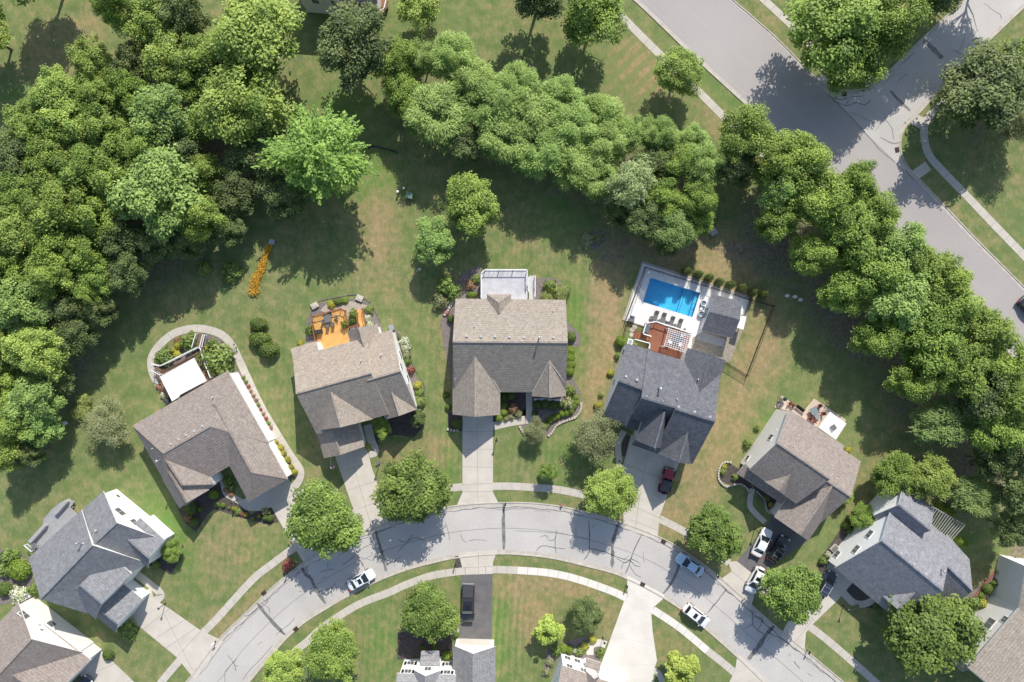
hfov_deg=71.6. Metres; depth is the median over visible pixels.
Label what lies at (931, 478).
yellow green tree
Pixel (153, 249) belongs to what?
dark green tree
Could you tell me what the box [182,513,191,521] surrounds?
bronze shrub
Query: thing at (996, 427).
broadleaf tree
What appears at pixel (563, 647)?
clipped shrub
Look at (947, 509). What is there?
clipped shrub
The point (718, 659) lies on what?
sidewalk
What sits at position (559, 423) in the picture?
stone border
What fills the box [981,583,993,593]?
clipped shrub
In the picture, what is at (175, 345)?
yellow shrub
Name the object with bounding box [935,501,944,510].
clipped shrub
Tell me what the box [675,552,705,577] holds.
sedan
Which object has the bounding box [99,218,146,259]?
dark green tree
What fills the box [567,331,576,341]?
clipped shrub
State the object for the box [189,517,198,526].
clipped shrub
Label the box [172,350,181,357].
yellow shrub
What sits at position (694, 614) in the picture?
crossover
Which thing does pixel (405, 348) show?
flowering shrub
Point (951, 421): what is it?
spreading evergreen
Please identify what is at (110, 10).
broadleaf tree
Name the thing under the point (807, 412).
tan patio
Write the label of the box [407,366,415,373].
red shrub
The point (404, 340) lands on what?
flowering shrub
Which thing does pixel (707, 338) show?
pool house porch
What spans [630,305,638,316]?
storage box
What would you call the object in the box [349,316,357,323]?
clipped shrub
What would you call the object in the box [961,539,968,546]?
clipped shrub
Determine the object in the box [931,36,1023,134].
dark green tree
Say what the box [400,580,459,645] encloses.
street tree
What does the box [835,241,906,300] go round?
broadleaf tree
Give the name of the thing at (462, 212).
broadleaf tree
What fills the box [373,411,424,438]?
mulch bed
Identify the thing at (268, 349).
clipped shrub
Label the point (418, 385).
yellow shrub
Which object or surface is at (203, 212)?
broadleaf tree
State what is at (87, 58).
yellow green tree
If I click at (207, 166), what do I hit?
broadleaf tree
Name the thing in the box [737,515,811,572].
asphalt driveway
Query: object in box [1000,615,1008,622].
window
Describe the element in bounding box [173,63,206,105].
broadleaf tree
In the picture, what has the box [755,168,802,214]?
pale green tree
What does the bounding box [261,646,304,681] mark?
yellow green tree
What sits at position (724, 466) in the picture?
yellow shrub
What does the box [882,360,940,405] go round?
broadleaf tree
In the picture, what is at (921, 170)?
kerb ramp
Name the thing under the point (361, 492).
driveway joint
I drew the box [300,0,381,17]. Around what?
house
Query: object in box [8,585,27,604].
flowering shrub
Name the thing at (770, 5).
sidewalk
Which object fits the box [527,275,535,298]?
deck stairs
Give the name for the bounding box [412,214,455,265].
pale green tree
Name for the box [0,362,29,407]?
broadleaf tree
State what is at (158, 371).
deck
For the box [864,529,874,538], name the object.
window
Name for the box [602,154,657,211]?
silvery tree
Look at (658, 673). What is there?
garden path
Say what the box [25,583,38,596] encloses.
shrub
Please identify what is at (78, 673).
garage door
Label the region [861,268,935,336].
pale green tree
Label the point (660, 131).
willow tree
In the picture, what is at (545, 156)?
willow tree
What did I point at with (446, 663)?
window
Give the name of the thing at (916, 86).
side street
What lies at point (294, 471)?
yellow shrub
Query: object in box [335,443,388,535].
driveway
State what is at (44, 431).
pale green tree
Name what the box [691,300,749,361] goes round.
gravel bed
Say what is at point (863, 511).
broadleaf tree
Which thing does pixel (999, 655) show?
house
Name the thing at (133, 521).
window
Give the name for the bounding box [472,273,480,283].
shrub
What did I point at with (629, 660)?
wide driveway
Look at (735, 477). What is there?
shrub
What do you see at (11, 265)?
broadleaf tree
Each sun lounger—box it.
[652,310,659,321]
[659,312,666,324]
[668,316,675,327]
[677,318,683,329]
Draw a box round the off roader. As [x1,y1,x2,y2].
[658,466,675,494]
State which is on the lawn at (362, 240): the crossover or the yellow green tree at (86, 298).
the yellow green tree at (86, 298)
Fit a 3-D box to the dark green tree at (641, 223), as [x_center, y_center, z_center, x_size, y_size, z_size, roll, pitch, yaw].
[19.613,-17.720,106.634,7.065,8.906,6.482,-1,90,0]
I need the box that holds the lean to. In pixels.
[737,315,745,329]
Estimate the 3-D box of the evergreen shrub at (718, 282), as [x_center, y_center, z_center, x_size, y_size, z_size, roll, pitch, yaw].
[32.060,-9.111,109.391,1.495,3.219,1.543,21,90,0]
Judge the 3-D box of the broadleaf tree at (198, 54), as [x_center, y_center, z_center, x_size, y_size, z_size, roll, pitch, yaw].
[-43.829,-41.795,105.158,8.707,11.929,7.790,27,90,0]
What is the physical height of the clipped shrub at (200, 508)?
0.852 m
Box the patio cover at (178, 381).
[160,358,206,400]
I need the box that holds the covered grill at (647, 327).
[644,324,650,332]
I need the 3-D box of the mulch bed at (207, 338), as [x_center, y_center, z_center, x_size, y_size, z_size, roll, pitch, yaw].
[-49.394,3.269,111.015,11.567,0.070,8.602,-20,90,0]
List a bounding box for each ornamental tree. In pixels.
[78,395,132,447]
[522,415,547,444]
[569,406,622,467]
[997,108,1023,145]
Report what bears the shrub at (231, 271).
on the lawn at (362, 240)
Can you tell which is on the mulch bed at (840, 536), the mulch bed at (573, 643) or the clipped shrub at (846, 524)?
the clipped shrub at (846, 524)
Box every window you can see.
[17,610,30,619]
[45,620,57,627]
[113,507,125,515]
[129,518,136,525]
[311,0,320,3]
[404,669,411,672]
[406,661,414,664]
[423,667,431,670]
[443,670,450,673]
[444,662,452,665]
[833,550,840,558]
[851,544,860,553]
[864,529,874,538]
[983,617,996,629]
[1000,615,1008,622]
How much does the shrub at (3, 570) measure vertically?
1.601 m
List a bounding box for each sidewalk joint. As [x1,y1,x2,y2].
[149,329,299,474]
[163,484,452,681]
[298,571,465,647]
[920,84,1021,253]
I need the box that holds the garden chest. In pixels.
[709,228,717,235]
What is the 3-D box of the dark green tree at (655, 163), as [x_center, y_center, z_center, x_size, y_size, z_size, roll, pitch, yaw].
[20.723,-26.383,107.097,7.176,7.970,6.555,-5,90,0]
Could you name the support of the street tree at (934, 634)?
on the lawn at (362, 240)
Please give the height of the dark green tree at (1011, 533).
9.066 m
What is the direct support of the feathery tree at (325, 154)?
on the lawn at (362, 240)
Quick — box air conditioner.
[388,325,394,330]
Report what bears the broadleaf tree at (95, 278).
on the lawn at (362, 240)
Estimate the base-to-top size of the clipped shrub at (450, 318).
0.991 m
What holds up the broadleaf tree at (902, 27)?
on the lawn at (362, 240)
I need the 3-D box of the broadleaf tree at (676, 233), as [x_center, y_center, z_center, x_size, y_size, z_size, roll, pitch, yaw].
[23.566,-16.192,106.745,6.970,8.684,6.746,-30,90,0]
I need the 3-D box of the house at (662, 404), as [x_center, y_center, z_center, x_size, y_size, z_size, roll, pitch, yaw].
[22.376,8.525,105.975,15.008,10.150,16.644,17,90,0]
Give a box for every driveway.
[80,651,133,681]
[129,588,223,678]
[243,477,333,565]
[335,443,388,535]
[457,415,498,504]
[460,574,491,639]
[596,576,663,681]
[622,435,678,539]
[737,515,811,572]
[780,563,851,653]
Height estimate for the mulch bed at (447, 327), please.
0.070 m
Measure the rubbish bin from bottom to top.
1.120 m
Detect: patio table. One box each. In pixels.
[323,314,331,322]
[672,333,681,342]
[809,406,818,414]
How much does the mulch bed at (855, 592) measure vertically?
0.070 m
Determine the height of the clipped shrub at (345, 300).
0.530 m
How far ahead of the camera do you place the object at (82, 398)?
109.85 m
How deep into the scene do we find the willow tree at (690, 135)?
104.41 m
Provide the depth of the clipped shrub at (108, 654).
110.25 m
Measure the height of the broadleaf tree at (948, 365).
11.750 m
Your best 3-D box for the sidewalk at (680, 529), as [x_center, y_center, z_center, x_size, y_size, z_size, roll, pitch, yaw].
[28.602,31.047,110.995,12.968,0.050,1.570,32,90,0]
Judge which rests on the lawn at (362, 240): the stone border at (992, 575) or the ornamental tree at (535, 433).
the ornamental tree at (535, 433)
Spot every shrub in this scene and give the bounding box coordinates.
[0,547,13,566]
[0,563,9,577]
[0,581,12,596]
[7,557,31,581]
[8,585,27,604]
[11,548,21,558]
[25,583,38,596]
[102,648,114,660]
[115,617,137,641]
[152,345,173,366]
[152,559,160,568]
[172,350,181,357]
[173,342,181,348]
[178,332,198,353]
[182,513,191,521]
[183,501,197,515]
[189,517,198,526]
[195,260,213,275]
[195,341,236,377]
[197,506,203,511]
[206,337,217,348]
[209,490,218,498]
[220,261,243,283]
[222,475,234,486]
[228,483,234,490]
[234,508,241,514]
[248,331,271,346]
[249,317,267,331]
[258,341,280,358]
[261,508,270,515]
[267,514,273,521]
[277,444,284,450]
[280,450,286,456]
[282,557,294,571]
[284,456,290,462]
[291,469,297,475]
[297,340,303,345]
[305,323,313,335]
[327,300,335,308]
[333,299,342,304]
[340,320,350,327]
[341,296,348,303]
[348,308,357,317]
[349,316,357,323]
[364,304,373,313]
[365,314,371,321]
[365,443,370,449]
[396,330,405,339]
[398,336,410,345]
[400,344,410,352]
[402,351,410,360]
[403,357,410,365]
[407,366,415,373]
[413,381,421,389]
[414,388,424,396]
[419,644,425,650]
[432,292,448,308]
[434,274,455,294]
[442,650,451,660]
[443,391,449,397]
[446,283,461,300]
[447,314,453,322]
[452,418,462,428]
[464,280,476,290]
[466,291,477,297]
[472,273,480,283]
[495,415,502,421]
[500,392,507,400]
[500,401,507,409]
[500,408,507,415]
[507,392,514,399]
[507,413,514,420]
[508,403,519,413]
[515,409,522,418]
[533,399,542,409]
[541,399,549,408]
[542,667,550,676]
[543,280,556,291]
[545,658,553,666]
[546,417,552,423]
[549,400,557,409]
[550,415,555,421]
[551,646,561,656]
[558,410,564,416]
[559,643,567,652]
[560,396,574,409]
[564,410,569,416]
[566,367,574,375]
[566,384,576,396]
[566,645,573,654]
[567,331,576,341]
[567,345,574,354]
[567,353,574,360]
[567,361,575,368]
[572,395,579,400]
[575,644,585,655]
[580,231,595,249]
[581,641,589,650]
[589,636,596,643]
[593,233,603,243]
[593,401,602,409]
[595,649,604,657]
[607,369,613,375]
[613,352,620,359]
[615,335,626,346]
[680,266,690,275]
[693,270,703,279]
[703,274,713,282]
[714,277,724,286]
[720,469,726,475]
[721,463,727,469]
[724,280,735,288]
[731,473,738,480]
[736,283,747,291]
[743,439,752,447]
[747,288,758,296]
[757,290,768,299]
[818,556,827,564]
[824,551,830,557]
[841,520,850,529]
[845,446,851,452]
[852,604,860,611]
[873,603,878,608]
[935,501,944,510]
[943,504,950,512]
[948,509,956,516]
[953,536,963,544]
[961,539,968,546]
[966,596,982,610]
[977,592,985,598]
[978,598,987,608]
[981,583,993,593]
[989,578,997,587]
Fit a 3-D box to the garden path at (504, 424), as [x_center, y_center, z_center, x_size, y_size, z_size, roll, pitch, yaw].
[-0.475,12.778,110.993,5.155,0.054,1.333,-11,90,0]
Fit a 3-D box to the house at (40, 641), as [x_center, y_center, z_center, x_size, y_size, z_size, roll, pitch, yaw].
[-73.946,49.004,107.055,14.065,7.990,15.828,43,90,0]
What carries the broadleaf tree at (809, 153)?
on the lawn at (362, 240)
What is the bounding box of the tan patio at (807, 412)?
[774,396,845,431]
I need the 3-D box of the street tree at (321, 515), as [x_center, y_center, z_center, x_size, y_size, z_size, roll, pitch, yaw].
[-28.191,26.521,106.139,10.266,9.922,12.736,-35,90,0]
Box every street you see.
[192,506,836,681]
[818,0,1023,171]
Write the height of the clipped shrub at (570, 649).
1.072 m
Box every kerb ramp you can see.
[815,74,828,86]
[909,114,925,129]
[909,162,930,180]
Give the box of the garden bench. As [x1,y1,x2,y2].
[796,405,805,411]
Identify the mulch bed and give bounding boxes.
[0,547,32,604]
[149,540,183,573]
[160,334,234,396]
[176,481,278,530]
[232,369,247,388]
[278,444,296,479]
[305,299,382,343]
[372,426,379,449]
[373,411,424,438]
[393,330,423,410]
[397,632,451,659]
[440,265,481,384]
[448,412,461,430]
[493,392,525,421]
[519,322,580,435]
[535,278,567,299]
[540,637,601,678]
[580,231,606,249]
[614,435,630,455]
[719,463,751,489]
[753,485,776,508]
[817,501,870,573]
[847,584,885,610]
[968,571,994,613]
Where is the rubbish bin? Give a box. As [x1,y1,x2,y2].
[163,398,170,403]
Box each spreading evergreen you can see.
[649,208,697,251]
[908,395,981,447]
[948,473,1002,518]
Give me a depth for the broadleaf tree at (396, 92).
103.91 m
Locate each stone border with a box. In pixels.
[310,294,379,321]
[368,145,397,152]
[400,330,425,396]
[443,288,461,315]
[534,398,560,400]
[548,402,581,436]
[717,461,750,493]
[756,491,770,513]
[968,571,995,603]
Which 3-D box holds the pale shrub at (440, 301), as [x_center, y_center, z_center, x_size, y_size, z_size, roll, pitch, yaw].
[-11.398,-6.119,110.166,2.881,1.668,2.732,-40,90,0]
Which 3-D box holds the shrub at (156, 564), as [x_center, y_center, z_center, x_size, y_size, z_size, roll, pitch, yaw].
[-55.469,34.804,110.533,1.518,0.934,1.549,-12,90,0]
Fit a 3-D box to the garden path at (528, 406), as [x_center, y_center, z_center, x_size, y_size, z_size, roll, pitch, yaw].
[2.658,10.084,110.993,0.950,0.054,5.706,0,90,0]
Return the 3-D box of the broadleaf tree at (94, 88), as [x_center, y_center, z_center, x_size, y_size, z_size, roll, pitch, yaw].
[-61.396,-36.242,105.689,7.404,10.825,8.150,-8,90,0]
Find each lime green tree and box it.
[530,613,565,645]
[663,649,700,681]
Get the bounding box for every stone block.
[310,302,318,309]
[355,294,363,301]
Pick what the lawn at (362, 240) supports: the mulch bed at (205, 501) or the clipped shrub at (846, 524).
the mulch bed at (205, 501)
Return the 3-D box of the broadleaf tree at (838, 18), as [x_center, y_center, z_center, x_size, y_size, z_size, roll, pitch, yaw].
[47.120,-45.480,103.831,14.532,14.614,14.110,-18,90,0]
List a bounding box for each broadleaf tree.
[0,4,14,51]
[0,168,44,221]
[0,249,33,294]
[0,321,25,363]
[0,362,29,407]
[0,404,32,446]
[12,0,39,6]
[16,175,99,236]
[20,218,78,276]
[21,131,73,191]
[23,251,82,301]
[49,138,117,189]
[59,231,111,275]
[67,187,135,243]
[69,70,119,117]
[72,256,115,298]
[80,99,132,155]
[87,152,132,205]
[88,0,137,32]
[106,66,149,114]
[112,0,176,51]
[115,126,165,168]
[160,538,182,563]
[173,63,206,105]
[173,192,228,242]
[178,29,237,77]
[181,105,218,143]
[182,152,227,194]
[302,617,360,681]
[373,34,416,82]
[373,417,391,439]
[380,71,421,118]
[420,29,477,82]
[445,170,500,237]
[560,0,629,48]
[641,176,684,222]
[654,141,693,180]
[678,178,718,219]
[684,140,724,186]
[685,203,713,238]
[716,99,778,171]
[749,140,805,188]
[752,196,802,244]
[768,128,835,184]
[782,166,862,233]
[783,0,891,75]
[787,232,841,276]
[815,266,867,316]
[819,199,886,265]
[820,7,891,97]
[824,159,880,212]
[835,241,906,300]
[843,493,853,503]
[847,315,907,359]
[849,500,874,529]
[851,189,903,239]
[871,448,915,498]
[872,0,935,60]
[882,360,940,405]
[895,244,957,302]
[895,304,966,377]
[910,347,962,394]
[914,286,985,337]
[930,248,975,303]
[937,333,994,406]
[957,302,1021,356]
[965,408,1023,453]
[969,332,1023,385]
[989,376,1023,427]
[997,36,1023,86]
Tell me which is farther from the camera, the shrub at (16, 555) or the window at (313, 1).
the shrub at (16, 555)
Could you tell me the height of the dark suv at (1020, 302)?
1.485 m
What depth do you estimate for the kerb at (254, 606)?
110.98 m
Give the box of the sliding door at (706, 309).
[702,308,708,317]
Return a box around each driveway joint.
[145,605,200,649]
[345,465,378,529]
[465,431,491,491]
[466,552,492,574]
[624,454,662,530]
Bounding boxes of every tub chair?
[698,311,703,316]
[700,300,706,305]
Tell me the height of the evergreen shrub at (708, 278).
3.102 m
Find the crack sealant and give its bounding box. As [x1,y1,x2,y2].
[200,4,1001,681]
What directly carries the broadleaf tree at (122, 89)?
on the lawn at (362, 240)
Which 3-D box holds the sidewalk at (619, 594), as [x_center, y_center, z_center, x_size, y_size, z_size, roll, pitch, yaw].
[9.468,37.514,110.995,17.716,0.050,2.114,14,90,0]
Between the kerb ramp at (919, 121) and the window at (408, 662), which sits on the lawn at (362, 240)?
the kerb ramp at (919, 121)
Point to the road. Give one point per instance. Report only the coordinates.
(767, 57)
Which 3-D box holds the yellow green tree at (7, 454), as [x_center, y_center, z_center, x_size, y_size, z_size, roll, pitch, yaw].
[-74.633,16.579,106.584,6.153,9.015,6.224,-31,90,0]
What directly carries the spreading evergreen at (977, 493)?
on the lawn at (362, 240)
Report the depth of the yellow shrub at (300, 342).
110.61 m
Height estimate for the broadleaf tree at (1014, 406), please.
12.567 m
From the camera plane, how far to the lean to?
108.80 m
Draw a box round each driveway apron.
[459,550,496,574]
[718,561,755,608]
[730,654,768,681]
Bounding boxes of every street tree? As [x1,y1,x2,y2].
[282,477,365,561]
[369,447,454,525]
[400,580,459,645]
[538,462,558,479]
[583,464,642,520]
[685,500,743,563]
[756,561,822,624]
[880,593,990,678]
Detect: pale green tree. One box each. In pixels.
[0,272,55,337]
[3,374,67,427]
[10,410,64,449]
[105,139,210,244]
[127,82,196,153]
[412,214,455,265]
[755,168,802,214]
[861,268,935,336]
[869,219,929,277]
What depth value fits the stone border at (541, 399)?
110.66 m
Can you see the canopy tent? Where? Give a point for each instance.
(832, 425)
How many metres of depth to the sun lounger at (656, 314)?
110.58 m
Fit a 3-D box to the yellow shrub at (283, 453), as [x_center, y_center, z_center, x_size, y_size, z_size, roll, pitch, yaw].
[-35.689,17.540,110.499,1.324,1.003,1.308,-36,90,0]
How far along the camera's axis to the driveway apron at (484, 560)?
110.97 m
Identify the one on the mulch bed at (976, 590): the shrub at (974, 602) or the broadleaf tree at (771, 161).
the shrub at (974, 602)
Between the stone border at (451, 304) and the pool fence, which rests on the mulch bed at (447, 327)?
the stone border at (451, 304)
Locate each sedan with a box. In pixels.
[77,674,92,681]
[345,568,375,591]
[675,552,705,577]
[751,527,772,558]
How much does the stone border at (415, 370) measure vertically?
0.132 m
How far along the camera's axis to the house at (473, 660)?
106.88 m
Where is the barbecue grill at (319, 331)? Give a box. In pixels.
[314,329,322,333]
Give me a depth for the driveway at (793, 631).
110.96 m
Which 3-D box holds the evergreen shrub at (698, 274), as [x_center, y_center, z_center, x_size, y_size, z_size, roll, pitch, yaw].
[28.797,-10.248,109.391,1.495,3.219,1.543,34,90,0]
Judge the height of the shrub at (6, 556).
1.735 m
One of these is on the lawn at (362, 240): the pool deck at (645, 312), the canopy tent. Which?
the pool deck at (645, 312)
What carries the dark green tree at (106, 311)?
on the lawn at (362, 240)
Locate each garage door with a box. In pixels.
[70,667,85,681]
[121,596,146,623]
[459,638,490,645]
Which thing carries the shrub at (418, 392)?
on the mulch bed at (413, 379)
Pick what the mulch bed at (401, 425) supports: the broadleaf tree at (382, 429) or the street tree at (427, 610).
the broadleaf tree at (382, 429)
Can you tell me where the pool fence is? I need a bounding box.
[625,267,774,375]
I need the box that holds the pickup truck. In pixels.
[460,583,474,621]
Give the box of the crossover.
[681,602,709,627]
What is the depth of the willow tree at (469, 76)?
103.23 m
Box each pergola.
[660,328,690,352]
[926,503,964,539]
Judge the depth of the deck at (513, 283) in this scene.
109.10 m
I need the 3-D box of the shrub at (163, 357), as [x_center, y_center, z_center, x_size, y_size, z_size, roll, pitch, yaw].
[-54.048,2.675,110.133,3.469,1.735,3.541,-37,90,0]
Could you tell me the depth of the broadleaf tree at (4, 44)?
104.97 m
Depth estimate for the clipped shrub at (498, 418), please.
110.30 m
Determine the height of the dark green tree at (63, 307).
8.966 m
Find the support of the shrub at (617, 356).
on the lawn at (362, 240)
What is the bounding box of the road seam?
[645,0,1023,350]
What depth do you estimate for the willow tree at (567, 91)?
103.14 m
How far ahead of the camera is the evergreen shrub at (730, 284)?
109.17 m
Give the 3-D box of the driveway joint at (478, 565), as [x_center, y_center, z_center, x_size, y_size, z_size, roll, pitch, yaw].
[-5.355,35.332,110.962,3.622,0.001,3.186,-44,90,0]
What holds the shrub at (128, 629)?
on the lawn at (362, 240)
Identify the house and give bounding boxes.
[0,596,101,681]
[29,489,174,631]
[132,370,291,507]
[291,324,417,457]
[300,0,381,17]
[396,638,495,681]
[452,294,567,416]
[551,653,624,681]
[603,343,724,463]
[700,294,741,337]
[737,409,860,540]
[827,488,972,615]
[950,555,1023,681]
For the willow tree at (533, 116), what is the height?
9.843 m
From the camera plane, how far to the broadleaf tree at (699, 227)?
105.51 m
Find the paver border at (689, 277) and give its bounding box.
[622,261,749,320]
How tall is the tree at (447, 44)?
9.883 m
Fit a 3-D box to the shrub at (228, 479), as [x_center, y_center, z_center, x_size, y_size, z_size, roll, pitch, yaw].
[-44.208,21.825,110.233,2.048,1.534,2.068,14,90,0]
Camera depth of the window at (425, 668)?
106.37 m
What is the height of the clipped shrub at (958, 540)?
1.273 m
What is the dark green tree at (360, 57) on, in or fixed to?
on the lawn at (362, 240)
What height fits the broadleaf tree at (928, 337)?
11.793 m
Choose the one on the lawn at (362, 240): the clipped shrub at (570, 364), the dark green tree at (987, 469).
the dark green tree at (987, 469)
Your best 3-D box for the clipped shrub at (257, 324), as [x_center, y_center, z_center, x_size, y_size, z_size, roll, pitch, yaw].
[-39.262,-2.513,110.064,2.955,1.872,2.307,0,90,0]
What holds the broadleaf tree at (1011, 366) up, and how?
on the lawn at (362, 240)
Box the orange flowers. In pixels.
[243,244,272,296]
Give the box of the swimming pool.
[642,277,700,317]
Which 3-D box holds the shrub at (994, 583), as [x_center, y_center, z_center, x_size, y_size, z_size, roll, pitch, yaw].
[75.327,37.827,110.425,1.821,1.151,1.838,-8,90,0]
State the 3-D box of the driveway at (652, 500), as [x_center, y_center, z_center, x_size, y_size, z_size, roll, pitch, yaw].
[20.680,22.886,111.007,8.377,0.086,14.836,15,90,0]
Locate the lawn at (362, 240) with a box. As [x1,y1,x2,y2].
[0,0,1023,681]
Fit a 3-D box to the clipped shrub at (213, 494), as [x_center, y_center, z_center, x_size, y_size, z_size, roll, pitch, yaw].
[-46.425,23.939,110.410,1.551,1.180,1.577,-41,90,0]
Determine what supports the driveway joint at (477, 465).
on the driveway at (472, 441)
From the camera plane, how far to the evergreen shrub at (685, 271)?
109.10 m
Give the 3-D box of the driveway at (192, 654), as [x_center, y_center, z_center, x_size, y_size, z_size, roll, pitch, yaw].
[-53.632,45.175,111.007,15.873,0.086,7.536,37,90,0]
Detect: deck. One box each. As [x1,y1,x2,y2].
[24,499,76,551]
[151,347,213,396]
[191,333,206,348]
[311,308,349,348]
[349,308,365,327]
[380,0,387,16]
[481,269,527,298]
[625,264,749,349]
[633,321,692,358]
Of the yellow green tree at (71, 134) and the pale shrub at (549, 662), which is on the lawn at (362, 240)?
the yellow green tree at (71, 134)
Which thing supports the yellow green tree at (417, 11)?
on the lawn at (362, 240)
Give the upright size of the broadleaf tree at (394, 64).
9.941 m
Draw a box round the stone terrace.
[320,301,371,318]
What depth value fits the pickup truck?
109.86 m
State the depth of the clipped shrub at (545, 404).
110.22 m
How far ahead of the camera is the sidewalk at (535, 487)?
110.97 m
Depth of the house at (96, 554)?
105.01 m
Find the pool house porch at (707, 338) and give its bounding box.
[696,332,724,346]
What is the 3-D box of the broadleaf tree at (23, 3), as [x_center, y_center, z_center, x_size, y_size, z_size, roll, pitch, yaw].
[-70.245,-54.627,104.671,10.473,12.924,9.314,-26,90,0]
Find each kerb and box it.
[186,502,843,681]
[633,0,1023,356]
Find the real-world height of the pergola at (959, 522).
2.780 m
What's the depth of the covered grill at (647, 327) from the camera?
109.00 m
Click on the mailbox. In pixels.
(457, 562)
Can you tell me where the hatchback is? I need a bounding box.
[744,565,766,593]
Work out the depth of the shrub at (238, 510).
110.58 m
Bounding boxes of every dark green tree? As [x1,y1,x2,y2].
[0,122,42,187]
[13,440,50,469]
[30,362,75,395]
[36,291,81,331]
[51,318,102,359]
[76,294,119,329]
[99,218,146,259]
[106,38,152,81]
[106,251,151,297]
[129,222,180,265]
[154,0,213,42]
[159,133,200,171]
[169,223,208,259]
[193,55,234,87]
[208,209,247,247]
[209,167,258,216]
[221,119,288,181]
[253,173,310,220]
[315,0,397,92]
[409,408,425,427]
[447,121,485,164]
[514,0,568,21]
[569,595,604,634]
[601,198,629,227]
[621,199,664,243]
[628,146,673,185]
[654,232,678,257]
[712,147,759,189]
[909,0,962,17]
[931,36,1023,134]
[949,368,1013,422]
[966,446,1016,482]
[987,508,1023,548]
[991,425,1023,477]
[992,472,1023,515]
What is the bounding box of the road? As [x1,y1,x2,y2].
[640,0,1023,353]
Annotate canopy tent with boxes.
[815,410,845,439]
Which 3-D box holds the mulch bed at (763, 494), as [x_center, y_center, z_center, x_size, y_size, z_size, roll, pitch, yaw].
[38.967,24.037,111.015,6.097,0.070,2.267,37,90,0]
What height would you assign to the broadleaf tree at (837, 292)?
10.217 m
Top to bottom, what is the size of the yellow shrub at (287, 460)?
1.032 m
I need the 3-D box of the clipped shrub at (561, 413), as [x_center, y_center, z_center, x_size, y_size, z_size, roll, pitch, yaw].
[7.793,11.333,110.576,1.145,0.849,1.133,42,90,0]
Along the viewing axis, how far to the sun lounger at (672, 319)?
110.58 m
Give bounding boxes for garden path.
[135,572,164,601]
[220,481,247,509]
[364,424,378,457]
[493,416,525,429]
[526,392,531,423]
[586,639,606,654]
[615,429,626,466]
[654,668,663,681]
[747,488,766,523]
[842,591,875,607]
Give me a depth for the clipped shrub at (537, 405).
110.23 m
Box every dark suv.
[766,534,789,563]
[816,569,836,598]
[1017,295,1023,310]
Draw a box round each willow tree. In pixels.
[402,77,472,154]
[406,37,438,78]
[447,55,495,106]
[458,78,523,132]
[476,113,534,172]
[489,60,539,102]
[509,78,562,141]
[509,125,570,183]
[535,73,589,120]
[538,102,597,159]
[551,134,599,193]
[573,91,624,128]
[580,158,618,203]
[582,119,630,172]
[612,113,644,154]
[640,114,681,149]
[679,121,711,150]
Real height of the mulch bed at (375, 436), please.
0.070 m
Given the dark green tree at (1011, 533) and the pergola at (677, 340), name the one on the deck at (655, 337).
the pergola at (677, 340)
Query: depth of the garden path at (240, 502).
110.97 m
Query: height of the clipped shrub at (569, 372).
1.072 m
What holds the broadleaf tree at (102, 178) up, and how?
on the lawn at (362, 240)
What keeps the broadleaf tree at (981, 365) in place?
on the lawn at (362, 240)
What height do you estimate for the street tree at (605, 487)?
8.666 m
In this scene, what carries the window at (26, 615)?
in the house at (40, 641)
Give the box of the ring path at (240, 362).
[147,325,303,488]
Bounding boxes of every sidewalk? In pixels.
[157,483,461,681]
[289,567,461,659]
[493,482,597,498]
[493,566,517,573]
[517,567,626,600]
[620,12,763,156]
[652,607,709,652]
[659,516,730,564]
[705,648,734,675]
[759,0,822,70]
[808,625,879,681]
[920,74,1023,260]
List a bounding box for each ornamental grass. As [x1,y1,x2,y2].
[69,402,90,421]
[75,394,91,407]
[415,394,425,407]
[540,289,554,299]
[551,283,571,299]
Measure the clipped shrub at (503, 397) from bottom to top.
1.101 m
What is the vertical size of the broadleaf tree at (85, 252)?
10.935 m
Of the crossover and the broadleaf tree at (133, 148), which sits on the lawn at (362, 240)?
the broadleaf tree at (133, 148)
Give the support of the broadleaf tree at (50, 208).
on the lawn at (362, 240)
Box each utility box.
[268,239,275,244]
[406,192,413,199]
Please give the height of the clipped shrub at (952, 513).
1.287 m
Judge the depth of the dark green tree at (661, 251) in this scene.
106.79 m
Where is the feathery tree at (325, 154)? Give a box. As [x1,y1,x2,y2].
[252,97,379,204]
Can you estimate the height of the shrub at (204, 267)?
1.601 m
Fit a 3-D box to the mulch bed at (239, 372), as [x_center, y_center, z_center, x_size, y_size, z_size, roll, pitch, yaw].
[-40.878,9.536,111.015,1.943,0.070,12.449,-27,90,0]
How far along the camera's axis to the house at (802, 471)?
105.02 m
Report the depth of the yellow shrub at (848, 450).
110.55 m
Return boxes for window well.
[829,543,838,552]
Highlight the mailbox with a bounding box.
[455,556,461,567]
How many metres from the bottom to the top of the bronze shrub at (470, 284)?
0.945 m
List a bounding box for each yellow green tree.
[0,204,36,262]
[0,322,72,381]
[0,435,27,472]
[1,98,56,151]
[26,63,82,125]
[31,96,102,146]
[62,33,112,88]
[73,280,116,306]
[139,29,198,87]
[191,60,298,147]
[200,0,306,85]
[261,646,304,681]
[393,0,440,37]
[653,45,705,98]
[905,449,958,501]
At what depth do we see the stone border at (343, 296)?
110.89 m

